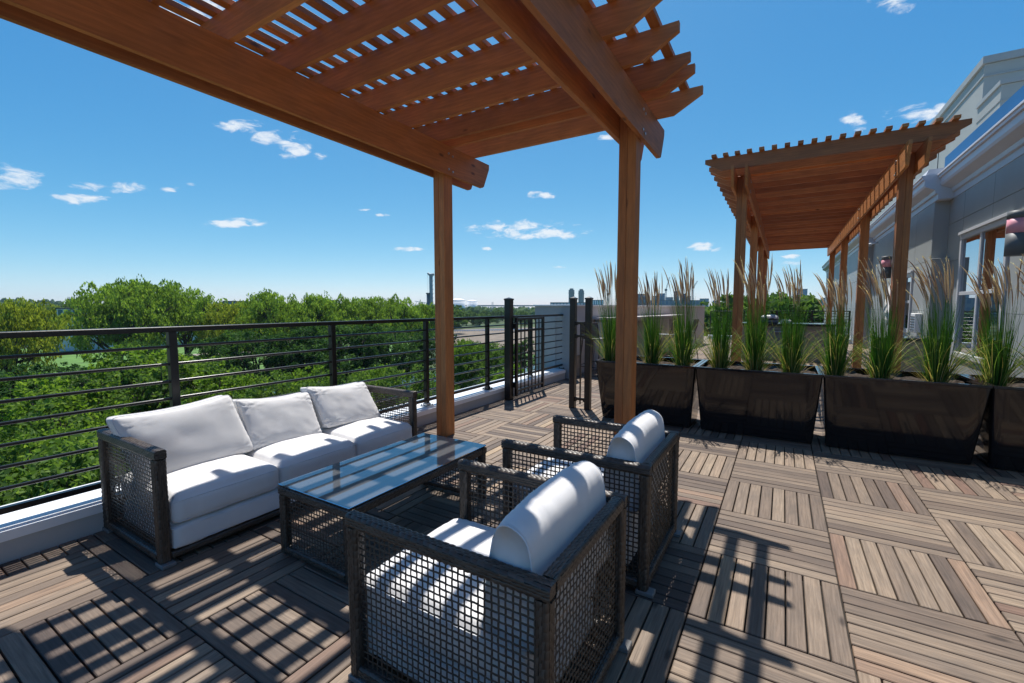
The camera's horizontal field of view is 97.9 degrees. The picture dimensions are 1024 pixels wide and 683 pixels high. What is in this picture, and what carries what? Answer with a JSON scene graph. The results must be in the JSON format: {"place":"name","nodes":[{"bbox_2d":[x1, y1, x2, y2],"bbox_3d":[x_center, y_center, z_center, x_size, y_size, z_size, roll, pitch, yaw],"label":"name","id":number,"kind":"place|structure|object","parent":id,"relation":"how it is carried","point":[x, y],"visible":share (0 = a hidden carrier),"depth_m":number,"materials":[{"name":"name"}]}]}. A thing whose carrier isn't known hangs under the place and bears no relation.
{"place":"outdoors","nodes":[
{"label":"outdoors","id":0,"kind":"place"},
{"bbox_2d":[12,339,413,372],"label":"lawn","id":1,"kind":"structure","parent":0,"point":[72,359],"depth_m":112.94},
{"bbox_2d":[71,319,534,387],"bbox_3d":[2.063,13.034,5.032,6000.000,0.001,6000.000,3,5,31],"label":"ground","id":2,"kind":"structure","parent":0,"point":[483,324],"depth_m":305.46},
{"bbox_2d":[0,369,74,440],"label":"maple tree","id":3,"kind":"object","parent":2,"relation":"on","point":[8,392],"visible":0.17,"depth_m":34.66,"materials":[{"name":"green plant"}]},
{"bbox_2d":[0,296,76,386],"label":"honey locust tree","id":4,"kind":"object","parent":2,"relation":"on","point":[14,319],"visible":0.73,"depth_m":54.59,"materials":[{"name":"green plant"}]},
{"bbox_2d":[1,362,83,427],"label":"maple tree","id":5,"kind":"object","parent":2,"relation":"on","point":[37,368],"visible":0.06,"depth_m":41.13,"materials":[{"name":"green plant"}]},
{"bbox_2d":[0,397,92,480],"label":"box elder tree","id":6,"kind":"object","parent":2,"relation":"on","point":[41,424],"visible":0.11,"depth_m":20.87,"materials":[{"name":"green plant"}]},
{"bbox_2d":[0,422,95,476],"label":"box elder tree","id":7,"kind":"object","parent":2,"relation":"on","point":[59,430],"visible":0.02,"depth_m":19.68,"materials":[{"name":"green plant"}]},
{"bbox_2d":[0,430,124,480],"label":"box elder tree","id":8,"kind":"object","parent":2,"relation":"on","point":[19,437],"visible":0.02,"depth_m":17.57,"materials":[{"name":"green plant"}]},
{"bbox_2d":[15,362,109,389],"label":"maple tree","id":9,"kind":"object","parent":2,"relation":"on","point":[73,367],"visible":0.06,"depth_m":46.46,"materials":[{"name":"green plant"}]},
{"bbox_2d":[0,431,128,505],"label":"box elder tree","id":10,"kind":"object","parent":2,"relation":"on","point":[35,472],"visible":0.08,"depth_m":14.97,"materials":[{"name":"green plant"}]},
{"bbox_2d":[0,442,129,505],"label":"box elder tree","id":11,"kind":"object","parent":2,"relation":"on","point":[32,489],"visible":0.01,"depth_m":14.70,"materials":[{"name":"green plant"}]},
{"bbox_2d":[0,371,152,442],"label":"box elder tree","id":12,"kind":"object","parent":2,"relation":"on","point":[16,410],"visible":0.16,"depth_m":25.00,"materials":[{"name":"green plant"}]},
{"bbox_2d":[69,405,129,438],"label":"box elder tree","id":13,"kind":"object","parent":2,"relation":"on","point":[98,423],"depth_m":23.29,"materials":[{"name":"green plant"}]},
{"bbox_2d":[49,276,176,366],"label":"willow tree","id":14,"kind":"object","parent":2,"relation":"on","point":[125,302],"visible":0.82,"depth_m":75.49,"materials":[{"name":"green plant"}]},
{"bbox_2d":[41,353,198,427],"bbox_3d":[-23.978,6.283,28.648,10.598,11.300,10.326,1,5,11],"label":"box elder tree","id":15,"kind":"object","parent":2,"relation":"on","point":[156,374],"visible":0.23,"depth_m":27.48,"materials":[{"name":"green plant"}]},
{"bbox_2d":[55,308,210,350],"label":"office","id":16,"kind":"structure","parent":2,"relation":"on","point":[59,312],"depth_m":134.77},
{"bbox_2d":[114,336,165,363],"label":"maple tree","id":17,"kind":"object","parent":2,"relation":"on","point":[149,351],"visible":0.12,"depth_m":63.96,"materials":[{"name":"green plant"}]},
{"bbox_2d":[88,273,195,357],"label":"willow tree","id":18,"kind":"object","parent":2,"relation":"on","point":[148,285],"visible":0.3,"depth_m":81.75,"materials":[{"name":"green plant"}]},
{"bbox_2d":[80,342,225,412],"bbox_3d":[-25.232,5.597,32.080,8.526,11.531,8.986,1,5,18],"label":"box elder tree","id":19,"kind":"object","parent":2,"relation":"on","point":[192,367],"visible":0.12,"depth_m":29.80,"materials":[{"name":"green plant"}]},
{"bbox_2d":[155,282,227,355],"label":"willow tree","id":20,"kind":"object","parent":2,"relation":"on","point":[197,303],"visible":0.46,"depth_m":88.55,"materials":[{"name":"green plant"}]},
{"bbox_2d":[147,354,260,409],"bbox_3d":[-22.739,6.253,32.412,9.776,10.699,10.034,2,5,19],"label":"box elder tree","id":21,"kind":"object","parent":2,"relation":"on","point":[208,367],"visible":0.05,"depth_m":32.20,"materials":[{"name":"green plant"}]},
{"bbox_2d":[185,333,255,379],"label":"maple tree","id":22,"kind":"object","parent":2,"relation":"on","point":[211,352],"visible":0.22,"depth_m":60.75,"materials":[{"name":"green plant"}]},
{"bbox_2d":[181,388,259,404],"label":"box elder tree","id":23,"kind":"object","parent":2,"relation":"on","point":[248,391],"visible":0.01,"depth_m":24.73,"materials":[{"name":"green plant"}]},
{"bbox_2d":[192,299,262,354],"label":"honey locust tree","id":24,"kind":"object","parent":2,"relation":"on","point":[227,314],"visible":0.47,"depth_m":85.17,"materials":[{"name":"green plant"}]},
{"bbox_2d":[190,370,275,401],"bbox_3d":[-20.690,6.517,32.653,6.985,9.447,7.362,-1,5,-17],"label":"box elder tree","id":25,"kind":"object","parent":2,"relation":"on","point":[243,380],"visible":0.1,"depth_m":30.82,"materials":[{"name":"green plant"}]},
{"bbox_2d":[214,328,303,389],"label":"maple tree","id":26,"kind":"object","parent":2,"relation":"on","point":[253,348],"visible":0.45,"depth_m":60.41,"materials":[{"name":"green plant"}]},
{"bbox_2d":[233,288,319,363],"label":"willow tree","id":27,"kind":"object","parent":2,"relation":"on","point":[264,306],"visible":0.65,"depth_m":83.05,"materials":[{"name":"green plant"}]},
{"bbox_2d":[238,367,316,398],"bbox_3d":[-17.056,6.709,32.190,7.968,9.690,8.179,-2,5,-21],"label":"box elder tree","id":28,"kind":"object","parent":2,"relation":"on","point":[283,387],"visible":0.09,"depth_m":31.19,"materials":[{"name":"green plant"}]},
{"bbox_2d":[256,326,338,389],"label":"maple tree","id":29,"kind":"object","parent":2,"relation":"on","point":[301,333],"visible":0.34,"depth_m":61.70,"materials":[{"name":"green plant"}]},
{"bbox_2d":[272,290,342,353],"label":"willow tree","id":30,"kind":"object","parent":2,"relation":"on","point":[315,303],"visible":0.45,"depth_m":89.34,"materials":[{"name":"green plant"}]},
{"bbox_2d":[281,363,338,390],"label":"box elder tree","id":31,"kind":"object","parent":2,"relation":"on","point":[299,373],"visible":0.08,"depth_m":36.91,"materials":[{"name":"green plant"}]},
{"bbox_2d":[268,320,377,384],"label":"maple tree","id":32,"kind":"object","parent":2,"relation":"on","point":[323,355],"visible":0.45,"depth_m":62.18,"materials":[{"name":"green plant"}]},
{"bbox_2d":[300,366,384,408],"bbox_3d":[-13.000,6.575,35.284,8.416,9.446,8.200,-1,5,-13],"label":"box elder tree","id":33,"kind":"object","parent":2,"relation":"on","point":[324,382],"visible":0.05,"depth_m":34.77,"materials":[{"name":"green plant"}]},
{"bbox_2d":[313,292,374,351],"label":"willow tree","id":34,"kind":"object","parent":2,"relation":"on","point":[344,308],"visible":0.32,"depth_m":95.02,"materials":[{"name":"green plant"}]},
{"bbox_2d":[0,297,704,315],"bbox_3d":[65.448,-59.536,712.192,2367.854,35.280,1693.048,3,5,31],"label":"distant woods","id":35,"kind":"object","parent":2,"relation":"on","point":[479,309],"visible":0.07,"depth_m":551.44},
{"bbox_2d":[336,325,393,380],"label":"maple tree","id":36,"kind":"object","parent":2,"relation":"on","point":[367,339],"visible":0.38,"depth_m":66.49,"materials":[{"name":"green plant"}]},
{"bbox_2d":[347,296,383,336],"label":"willow tree","id":37,"kind":"object","parent":2,"relation":"on","point":[368,302],"visible":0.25,"depth_m":99.77,"materials":[{"name":"green plant"}]},
{"bbox_2d":[347,363,405,407],"bbox_3d":[-12.742,6.207,40.455,6.521,8.809,6.188,3,5,34],"label":"box elder tree","id":38,"kind":"object","parent":2,"relation":"on","point":[375,373],"visible":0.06,"depth_m":39.57,"materials":[{"name":"green plant"}]},
{"bbox_2d":[360,324,422,381],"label":"maple tree","id":39,"kind":"object","parent":2,"relation":"on","point":[390,338],"visible":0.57,"depth_m":69.38,"materials":[{"name":"green plant"}]},
{"bbox_2d":[366,294,429,348],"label":"willow tree","id":40,"kind":"object","parent":2,"relation":"on","point":[393,308],"visible":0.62,"depth_m":100.97,"materials":[{"name":"green plant"}]},
{"bbox_2d":[374,364,435,408],"bbox_3d":[-8.817,6.427,37.688,8.551,9.358,8.777,3,5,34],"label":"box elder tree","id":41,"kind":"object","parent":2,"relation":"on","point":[413,387],"visible":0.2,"depth_m":36.89,"materials":[{"name":"green plant"}]},
{"bbox_2d":[398,326,435,380],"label":"maple tree","id":42,"kind":"object","parent":2,"relation":"on","point":[420,337],"visible":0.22,"depth_m":75.92,"materials":[{"name":"green plant"}]},
{"bbox_2d":[405,300,434,338],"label":"willow tree","id":43,"kind":"object","parent":2,"relation":"on","point":[429,312],"visible":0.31,"depth_m":108.43,"materials":[{"name":"green plant"}]},
{"bbox_2d":[426,272,433,307],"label":"tower","id":44,"kind":"structure","parent":2,"relation":"on","point":[430,297],"depth_m":292.85,"materials":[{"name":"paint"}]},
{"bbox_2d":[432,338,481,388],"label":"box elder tree","id":45,"kind":"object","parent":2,"relation":"on","point":[463,376],"visible":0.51,"depth_m":56.03,"materials":[{"name":"green plant"}]},
{"bbox_2d":[453,298,464,308],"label":"storage tank","id":46,"kind":"object","parent":2,"relation":"on","point":[457,301],"visible":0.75,"depth_m":603.98,"materials":[{"name":"metal"}]},
{"bbox_2d":[453,307,467,326],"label":"oak tree","id":47,"kind":"object","parent":2,"relation":"on","point":[457,313],"visible":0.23,"depth_m":218.86,"materials":[{"name":"green plant"}]},
{"bbox_2d":[467,300,476,306],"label":"storage tank","id":48,"kind":"object","parent":2,"relation":"on","point":[472,303],"visible":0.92,"depth_m":628.79,"materials":[{"name":"metal"}]},
{"bbox_2d":[414,301,532,308],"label":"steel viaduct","id":49,"kind":"object","parent":2,"relation":"on","point":[490,305],"visible":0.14,"depth_m":980.36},
{"bbox_2d":[454,329,518,331],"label":"road barrier","id":50,"kind":"object","parent":2,"relation":"on","point":[480,330],"visible":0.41,"depth_m":243.45,"materials":[{"name":"white paint"}]},
{"bbox_2d":[458,341,519,387],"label":"box elder tree","id":51,"kind":"object","parent":2,"relation":"on","point":[493,354],"visible":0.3,"depth_m":55.57,"materials":[{"name":"green plant"}]},
{"bbox_2d":[480,364,527,382],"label":"box elder tree","id":52,"kind":"object","parent":2,"relation":"on","point":[498,376],"visible":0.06,"depth_m":40.46,"materials":[{"name":"green plant"}]},
{"bbox_2d":[513,337,534,370],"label":"maple tree","id":53,"kind":"object","parent":2,"relation":"on","point":[526,350],"visible":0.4,"depth_m":87.09,"materials":[{"name":"green plant"}]},
{"bbox_2d":[550,302,584,304],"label":"long depot","id":54,"kind":"structure","parent":2,"relation":"on","point":[565,303],"depth_m":415.19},
{"bbox_2d":[578,289,583,301],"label":"chimney","id":55,"kind":"object","parent":2,"relation":"on","point":[580,295],"visible":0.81,"depth_m":881.88,"materials":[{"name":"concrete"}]},
{"bbox_2d":[638,294,646,304],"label":"brick block","id":56,"kind":"structure","parent":2,"relation":"on","point":[640,300],"depth_m":497.43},
{"bbox_2d":[648,300,699,305],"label":"long depot","id":57,"kind":"structure","parent":2,"relation":"on","point":[668,302],"depth_m":580.82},
{"bbox_2d":[651,301,698,303],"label":"windows","id":58,"kind":"structure","parent":57,"relation":"in","point":[651,301],"depth_m":580.90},
{"bbox_2d":[704,291,783,322],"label":"oak tree","id":59,"kind":"object","parent":2,"relation":"on","point":[713,305],"depth_m":66.14,"materials":[{"name":"green plant"}]},
{"bbox_2d":[704,291,787,335],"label":"oak tree","id":60,"kind":"object","parent":2,"relation":"on","point":[707,322],"visible":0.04,"depth_m":55.26,"materials":[{"name":"green plant"}]},
{"bbox_2d":[765,293,813,321],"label":"oak tree","id":61,"kind":"object","parent":2,"relation":"on","point":[778,299],"visible":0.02,"depth_m":51.03,"materials":[{"name":"green plant"}]},
{"bbox_2d":[767,292,823,322],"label":"oak tree","id":62,"kind":"object","parent":2,"relation":"on","point":[810,299],"visible":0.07,"depth_m":49.93,"materials":[{"name":"green plant"}]},
{"bbox_2d":[264,366,534,395],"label":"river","id":63,"kind":"structure","parent":0,"point":[526,370],"depth_m":78.34,"materials":[{"name":"green liquid"}]},
{"bbox_2d":[0,360,897,682],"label":"underdeck","id":64,"kind":"object","parent":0,"point":[732,580],"depth_m":2.21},
{"bbox_2d":[0,336,1023,682],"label":"deck","id":65,"kind":"structure","parent":64,"relation":"on","point":[254,604],"depth_m":2.23,"materials":[{"name":"wood"}]},
{"bbox_2d":[96,382,416,570],"bbox_3d":[-1.684,0.740,3.361,0.834,0.774,1.968,3,5,31],"label":"wicker sofa","id":66,"kind":"object","parent":65,"relation":"on","point":[201,473],"visible":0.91,"depth_m":2.79,"materials":[{"name":"fabric"}]},
{"bbox_2d":[0,0,702,436],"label":"pergola","id":67,"kind":"object","parent":65,"relation":"on","point":[576,58],"visible":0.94,"depth_m":3.12,"materials":[{"name":"brown wood"}]},
{"bbox_2d":[277,433,486,584],"bbox_3d":[-0.743,0.960,2.844,0.601,0.394,1.188,3,5,31],"label":"coffee table","id":68,"kind":"object","parent":65,"relation":"on","point":[365,482],"visible":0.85,"depth_m":2.51,"materials":[{"name":"glass"}]},
{"bbox_2d":[345,459,631,682],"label":"wicker armchair","id":69,"kind":"object","parent":65,"relation":"on","point":[464,598],"visible":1,"depth_m":1.50,"materials":[{"name":"wicker"}]},
{"bbox_2d":[504,297,544,400],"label":"garden gate","id":70,"kind":"structure","parent":65,"relation":"on","point":[509,383],"depth_m":6.64,"materials":[{"name":"metal"}]},
{"bbox_2d":[576,355,579,375],"bbox_3d":[1.232,0.482,8.976,0.210,0.420,0.200,3,5,31],"label":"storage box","id":71,"kind":"object","parent":65,"relation":"on","point":[578,366],"visible":0.17,"depth_m":8.93,"materials":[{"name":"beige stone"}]},
{"bbox_2d":[569,296,592,409],"bbox_3d":[0.929,0.155,6.036,0.312,1.525,0.090,3,5,31],"label":"fence panel","id":72,"kind":"object","parent":65,"relation":"on","point":[573,337],"visible":1,"depth_m":6.01,"materials":[{"name":"black paint"}]},
{"bbox_2d":[501,410,681,598],"bbox_3d":[0.481,0.797,2.617,0.874,0.775,0.718,3,5,31],"label":"wicker armchair","id":73,"kind":"object","parent":65,"relation":"on","point":[642,452],"visible":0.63,"depth_m":2.35,"materials":[{"name":"wicker"}]},
{"bbox_2d":[581,323,602,376],"bbox_3d":[1.695,0.146,9.097,0.482,1.072,0.512,4,6,43],"label":"bar stool","id":74,"kind":"object","parent":65,"relation":"on","point":[595,334],"visible":0.45,"depth_m":8.86,"materials":[{"name":"grey metal"}]},
{"bbox_2d":[593,315,685,369],"bbox_3d":[3.535,-0.098,11.729,0.420,1.150,5.188,3,6,38],"label":"bar counter","id":75,"kind":"object","parent":65,"relation":"on","point":[640,324],"visible":0.39,"depth_m":11.64,"materials":[{"name":"paint"}]},
{"bbox_2d":[595,356,704,426],"bbox_3d":[1.716,0.585,5.544,1.153,0.720,0.780,3,5,31],"label":"planter","id":76,"kind":"object","parent":65,"relation":"on","point":[666,390],"visible":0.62,"depth_m":5.17,"materials":[{"name":"black metal"}]},
{"bbox_2d":[658,321,679,357],"bbox_3d":[3.598,0.044,10.417,0.512,1.072,0.482,4,6,43],"label":"bar stool","id":77,"kind":"object","parent":65,"relation":"on","point":[672,330],"visible":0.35,"depth_m":10.21,"materials":[{"name":"grey metal"}]},
{"bbox_2d":[674,319,698,358],"bbox_3d":[4.592,-0.059,11.742,0.512,1.072,0.482,4,6,39],"label":"bar stool","id":78,"kind":"object","parent":65,"relation":"on","point":[695,322],"visible":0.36,"depth_m":11.64,"materials":[{"name":"brown metal"}]},
{"bbox_2d":[695,360,822,443],"bbox_3d":[2.705,0.632,4.946,1.153,0.720,0.780,3,5,31],"label":"planter","id":79,"kind":"object","parent":65,"relation":"on","point":[772,401],"visible":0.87,"depth_m":4.65,"materials":[{"name":"black metal"}]},
{"bbox_2d":[712,310,850,337],"bbox_3d":[10.763,-0.642,18.151,4.800,1.240,0.060,3,5,31],"label":"railing","id":80,"kind":"object","parent":65,"relation":"on","point":[811,313],"visible":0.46,"depth_m":17.54,"materials":[{"name":"metal"}]},
{"bbox_2d":[705,114,971,369],"bbox_3d":[7.069,-1.270,10.900,2.884,3.615,11.670,3,5,31],"label":"pergola","id":81,"kind":"object","parent":65,"relation":"on","point":[834,197],"visible":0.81,"depth_m":6.97,"materials":[{"name":"brown wood"}]},
{"bbox_2d":[819,366,992,464],"bbox_3d":[3.694,0.678,4.347,1.153,0.720,0.780,3,5,31],"label":"planter","id":82,"kind":"object","parent":65,"relation":"on","point":[906,413],"visible":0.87,"depth_m":4.06,"materials":[{"name":"black metal"}]},
{"bbox_2d":[877,336,952,371],"bbox_3d":[7.040,0.346,7.940,1.000,0.850,0.680,3,5,31],"label":"side counter","id":83,"kind":"object","parent":65,"relation":"on","point":[911,342],"visible":0.23,"depth_m":7.67,"materials":[{"name":"brown wicker"}]},
{"bbox_2d":[962,374,1023,471],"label":"planter","id":84,"kind":"object","parent":65,"relation":"on","point":[1000,443],"visible":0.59,"depth_m":3.73,"materials":[{"name":"black metal"}]},
{"bbox_2d":[533,305,704,378],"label":"parapet wall","id":85,"kind":"structure","parent":64,"relation":"on","point":[564,324],"depth_m":8.90,"materials":[{"name":"grey"}]},
{"bbox_2d":[454,327,534,353],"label":"bare slope","id":86,"kind":"structure","parent":0,"point":[495,337],"depth_m":207.43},
{"bbox_2d":[0,0,1023,307],"label":"sky","id":87,"kind":"structure","parent":0,"point":[110,169],"materials":[{"name":"blue"}]},
{"bbox_2d":[580,261,640,360],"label":"reed grass","id":88,"kind":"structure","parent":0,"point":[609,339],"depth_m":5.63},
{"bbox_2d":[637,271,698,363],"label":"reed grass","id":89,"kind":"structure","parent":0,"point":[651,345],"depth_m":5.42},
{"bbox_2d":[653,259,712,365],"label":"reed grass","id":90,"kind":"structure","parent":0,"point":[683,342],"depth_m":5.14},
{"bbox_2d":[693,268,768,367],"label":"reed grass","id":91,"kind":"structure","parent":0,"point":[721,349],"depth_m":5.01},
{"bbox_2d":[694,256,805,370],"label":"reed grass","id":92,"kind":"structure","parent":0,"point":[755,360],"depth_m":4.82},
{"bbox_2d":[741,322,835,361],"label":"kitchen island","id":93,"kind":"structure","parent":0,"point":[811,328],"depth_m":11.34,"materials":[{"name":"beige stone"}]},
{"bbox_2d":[762,315,778,322],"bbox_3d":[6.914,-0.611,11.969,0.424,0.223,0.443,3,5,31],"label":"table grill","id":94,"kind":"object","parent":93,"relation":"on","point":[774,318],"visible":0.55,"depth_m":11.78,"materials":[{"name":"metal"}]},
{"bbox_2d":[750,259,854,372],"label":"reed grass","id":95,"kind":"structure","parent":0,"point":[790,361],"depth_m":4.60,"materials":[{"name":"plant"}]},
{"bbox_2d":[793,269,877,375],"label":"reed grass","id":96,"kind":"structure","parent":0,"point":[835,361],"depth_m":4.47,"materials":[{"name":"plant"}]},
{"bbox_2d":[825,257,954,378],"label":"reed grass","id":97,"kind":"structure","parent":0,"point":[881,364],"depth_m":4.26,"materials":[{"name":"plant"}]},
{"bbox_2d":[822,48,1023,376],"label":"grey building","id":98,"kind":"structure","parent":0,"point":[968,189],"depth_m":8.26,"materials":[{"name":"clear paint"}]},
{"bbox_2d":[880,256,891,278],"bbox_3d":[10.145,-2.011,12.085,0.223,0.590,0.223,3,5,31],"label":"wall lamp","id":99,"kind":"object","parent":98,"relation":"attached to","point":[885,263],"visible":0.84,"depth_m":12.00,"materials":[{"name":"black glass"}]},
{"bbox_2d":[883,284,890,318],"bbox_3d":[9.474,-0.942,11.227,0.294,1.050,1.700,3,5,31],"label":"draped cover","id":100,"kind":"object","parent":98,"relation":"attached to","point":[888,304],"visible":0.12,"depth_m":11.45,"materials":[{"name":"fabric"}]},
{"bbox_2d":[903,270,913,332],"bbox_3d":[9.294,-0.932,10.516,0.125,1.400,1.260,3,5,31],"label":"window","id":101,"kind":"structure","parent":98,"relation":"in","point":[910,281],"depth_m":10.24,"materials":[{"name":"grey glass"}]},
{"bbox_2d":[910,313,921,332],"bbox_3d":[8.507,-0.393,9.394,0.120,0.400,0.400,3,5,31],"label":"utility box","id":102,"kind":"object","parent":98,"relation":"attached to","point":[914,325],"visible":0.99,"depth_m":9.24,"materials":[{"name":"white paint"}]},
{"bbox_2d":[951,213,1009,363],"bbox_3d":[7.524,-0.777,7.170,0.125,2.210,2.080,3,5,31],"label":"window","id":103,"kind":"structure","parent":98,"relation":"in","point":[985,241],"depth_m":7.23,"materials":[{"name":"white glass"}]},
{"bbox_2d":[1003,209,1023,256],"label":"wall lamp","id":104,"kind":"object","parent":98,"relation":"attached to","point":[1014,241],"visible":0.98,"depth_m":5.74,"materials":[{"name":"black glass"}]},
{"bbox_2d":[893,255,1012,382],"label":"reed grass","id":105,"kind":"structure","parent":0,"point":[936,370],"depth_m":4.04,"materials":[{"name":"plant"}]},
{"bbox_2d":[949,253,1023,385],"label":"reed grass","id":106,"kind":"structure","parent":0,"point":[994,370],"depth_m":3.90,"materials":[{"name":"plant"}]},
{"bbox_2d":[967,254,1023,378],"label":"reed grass","id":107,"kind":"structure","parent":0,"point":[1022,281],"depth_m":3.79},
{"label":"lower storeys","id":108,"kind":"object","parent":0,"visible":0},
{"bbox_2d":[0,373,564,564],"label":"kerb","id":109,"kind":"structure","parent":108,"relation":"on","point":[29,544],"depth_m":2.65,"materials":[{"name":"concrete"}]},
{"bbox_2d":[0,367,565,542],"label":"kerb cap","id":110,"kind":"object","parent":109,"relation":"on","point":[25,521],"visible":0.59,"depth_m":2.70,"materials":[{"name":"concrete"}]},
{"bbox_2d":[0,314,563,514],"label":"railing","id":111,"kind":"object","parent":110,"relation":"on","point":[173,363],"visible":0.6,"depth_m":3.21,"materials":[{"name":"metal"}]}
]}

